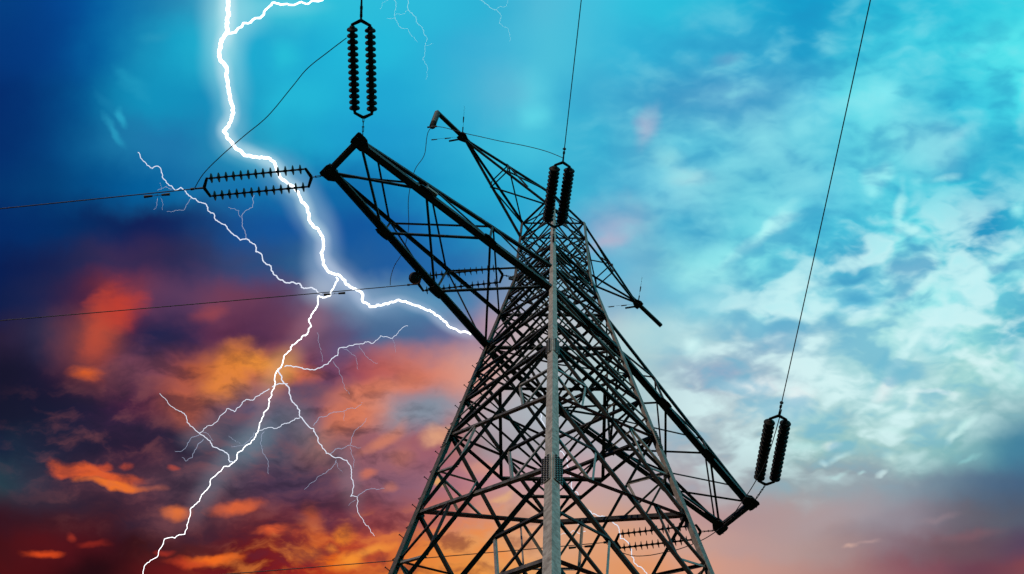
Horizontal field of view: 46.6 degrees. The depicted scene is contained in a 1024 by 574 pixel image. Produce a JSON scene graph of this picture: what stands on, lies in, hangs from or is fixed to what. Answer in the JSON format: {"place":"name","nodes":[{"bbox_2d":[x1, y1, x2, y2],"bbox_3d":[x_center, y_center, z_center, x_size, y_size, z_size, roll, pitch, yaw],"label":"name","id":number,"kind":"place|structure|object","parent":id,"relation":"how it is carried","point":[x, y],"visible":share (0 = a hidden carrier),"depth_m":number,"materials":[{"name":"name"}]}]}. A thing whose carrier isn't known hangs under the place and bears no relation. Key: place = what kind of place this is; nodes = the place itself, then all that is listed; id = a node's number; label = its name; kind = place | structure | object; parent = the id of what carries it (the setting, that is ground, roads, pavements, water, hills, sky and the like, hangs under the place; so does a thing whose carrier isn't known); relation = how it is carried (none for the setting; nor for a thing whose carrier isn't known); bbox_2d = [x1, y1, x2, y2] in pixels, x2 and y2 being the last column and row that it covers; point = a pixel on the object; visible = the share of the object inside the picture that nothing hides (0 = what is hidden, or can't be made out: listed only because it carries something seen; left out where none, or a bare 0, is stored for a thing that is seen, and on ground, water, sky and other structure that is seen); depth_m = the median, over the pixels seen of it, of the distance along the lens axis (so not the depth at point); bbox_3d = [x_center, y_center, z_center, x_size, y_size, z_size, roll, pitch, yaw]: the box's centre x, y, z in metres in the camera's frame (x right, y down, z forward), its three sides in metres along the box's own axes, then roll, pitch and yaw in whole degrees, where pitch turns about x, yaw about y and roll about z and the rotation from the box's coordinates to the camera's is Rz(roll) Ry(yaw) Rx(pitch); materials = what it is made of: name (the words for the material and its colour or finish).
{"place":"outdoors","nodes":[
{"label":"outdoors","id":0,"kind":"place"},
{"bbox_2d":[138,0,470,570],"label":"lightning bolt","id":1,"kind":"object","parent":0,"point":[223,62],"visible":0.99,"depth_m":1072.33,"materials":[{"name":"white"}]},
{"bbox_2d":[380,0,431,69],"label":"lightning bolt","id":2,"kind":"object","parent":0,"point":[407,28],"visible":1,"depth_m":1087.15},
{"bbox_2d":[481,0,510,38],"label":"lightning bolt","id":3,"kind":"object","parent":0,"point":[498,12],"visible":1,"depth_m":1085.87,"materials":[{"name":"blue"}]},
{"bbox_2d":[0,0,1023,573],"label":"sky","id":4,"kind":"structure","parent":0,"point":[703,136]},
{"bbox_2d":[540,393,646,573],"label":"lightning bolt","id":5,"kind":"object","parent":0,"point":[594,513],"visible":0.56,"depth_m":1096.82,"materials":[{"name":"white"}]},
{"bbox_3d":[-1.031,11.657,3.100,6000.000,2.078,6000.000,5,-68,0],"label":"ground","id":6,"kind":"structure","parent":0,"visible":0},
{"bbox_2d":[319,110,759,573],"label":"lattice tower","id":7,"kind":"structure","parent":6,"relation":"on","point":[551,471],"depth_m":29.43,"materials":[{"name":"metal"}]},
{"bbox_2d":[203,165,320,200],"bbox_3d":[-6.328,-2.676,30.345,3.145,0.367,0.732,-4,-68,4],"label":"tension insulator","id":8,"kind":"object","parent":7,"relation":"attached to","point":[251,191],"visible":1,"depth_m":30.33,"materials":[{"name":"ceramic"}]},
{"bbox_2d":[0,187,204,208],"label":"conductor","id":9,"kind":"object","parent":8,"relation":"attached to","point":[164,194],"visible":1,"depth_m":30.42,"materials":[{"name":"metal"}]},
{"bbox_2d":[194,38,346,187],"bbox_3d":[-6.084,-4.301,29.468,5.673,0.246,0.159,-41,-75,16],"label":"jumper cable","id":10,"kind":"object","parent":9,"relation":"attached to","point":[270,112],"visible":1,"depth_m":29.45,"materials":[{"name":"metal"}]},
{"bbox_2d":[347,19,376,134],"bbox_3d":[-3.662,-5.068,29.095,0.698,0.544,2.995,3,-68,1],"label":"tension insulator","id":11,"kind":"object","parent":7,"relation":"attached to","point":[353,66],"visible":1,"depth_m":28.94,"materials":[{"name":"ceramic"}]},
{"bbox_2d":[360,0,362,20],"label":"conductor","id":12,"kind":"object","parent":11,"relation":"attached to","point":[361,9],"visible":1,"depth_m":28.23,"materials":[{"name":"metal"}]},
{"bbox_2d":[427,110,439,128],"bbox_3d":[-2.535,-5.482,39.034,0.312,1.960,0.199,-30,-72,13],"label":"post insulator","id":13,"kind":"object","parent":7,"relation":"hanging from","point":[435,118],"visible":0.99,"depth_m":38.74,"materials":[{"name":"ceramic"}]},
{"bbox_2d":[390,126,562,284],"bbox_3d":[-1.867,-3.490,36.905,6.718,3.508,2.581,-36,-73,15],"label":"jumper cable","id":14,"kind":"object","parent":13,"relation":"hanging from","point":[422,158],"visible":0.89,"depth_m":37.38,"materials":[{"name":"metal"}]},
{"bbox_2d":[418,265,512,293],"bbox_3d":[-1.414,-0.249,36.617,3.008,0.370,0.732,-5,-68,4],"label":"tension insulator","id":15,"kind":"object","parent":7,"relation":"attached to","point":[460,286],"visible":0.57,"depth_m":36.62,"materials":[{"name":"ceramic"}]},
{"bbox_2d":[0,283,418,320],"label":"conductor","id":16,"kind":"object","parent":15,"relation":"attached to","point":[328,293],"visible":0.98,"depth_m":36.75,"materials":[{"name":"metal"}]},
{"bbox_2d":[542,161,574,234],"bbox_3d":[1.356,-2.498,35.400,0.812,0.552,2.669,5,-68,0],"label":"tension insulator","id":17,"kind":"object","parent":7,"relation":"attached to","point":[565,194],"visible":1,"depth_m":35.20,"materials":[{"name":"ceramic"}]},
{"bbox_2d":[562,0,581,162],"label":"conductor","id":18,"kind":"object","parent":17,"relation":"attached to","point":[564,148],"visible":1,"depth_m":33.57,"materials":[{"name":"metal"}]},
{"bbox_2d":[615,523,713,550],"bbox_3d":[4.388,7.112,33.973,2.920,0.377,0.732,-6,-68,4],"label":"tension insulator","id":19,"kind":"object","parent":7,"relation":"attached to","point":[652,544],"visible":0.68,"depth_m":33.96,"materials":[{"name":"ceramic"}]},
{"bbox_2d":[229,541,615,573],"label":"conductor","id":20,"kind":"object","parent":19,"relation":"attached to","point":[585,546],"visible":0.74,"depth_m":34.14,"materials":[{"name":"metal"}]},
{"bbox_2d":[606,409,781,555],"bbox_3d":[5.472,5.897,32.945,6.424,0.716,1.457,-42,-75,17],"label":"jumper cable","id":21,"kind":"object","parent":20,"relation":"hanging from","point":[738,506],"visible":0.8,"depth_m":32.67,"materials":[{"name":"metal"}]},
{"bbox_2d":[754,415,790,498],"bbox_3d":[7.115,4.748,32.721,0.741,0.573,2.974,3,-68,1],"label":"tension insulator","id":22,"kind":"object","parent":7,"relation":"attached to","point":[780,447],"visible":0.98,"depth_m":32.48,"materials":[{"name":"ceramic"}]},
{"bbox_2d":[778,0,870,416],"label":"conductor","id":23,"kind":"object","parent":22,"relation":"attached to","point":[781,403],"visible":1,"depth_m":28.82,"materials":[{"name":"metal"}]}
]}

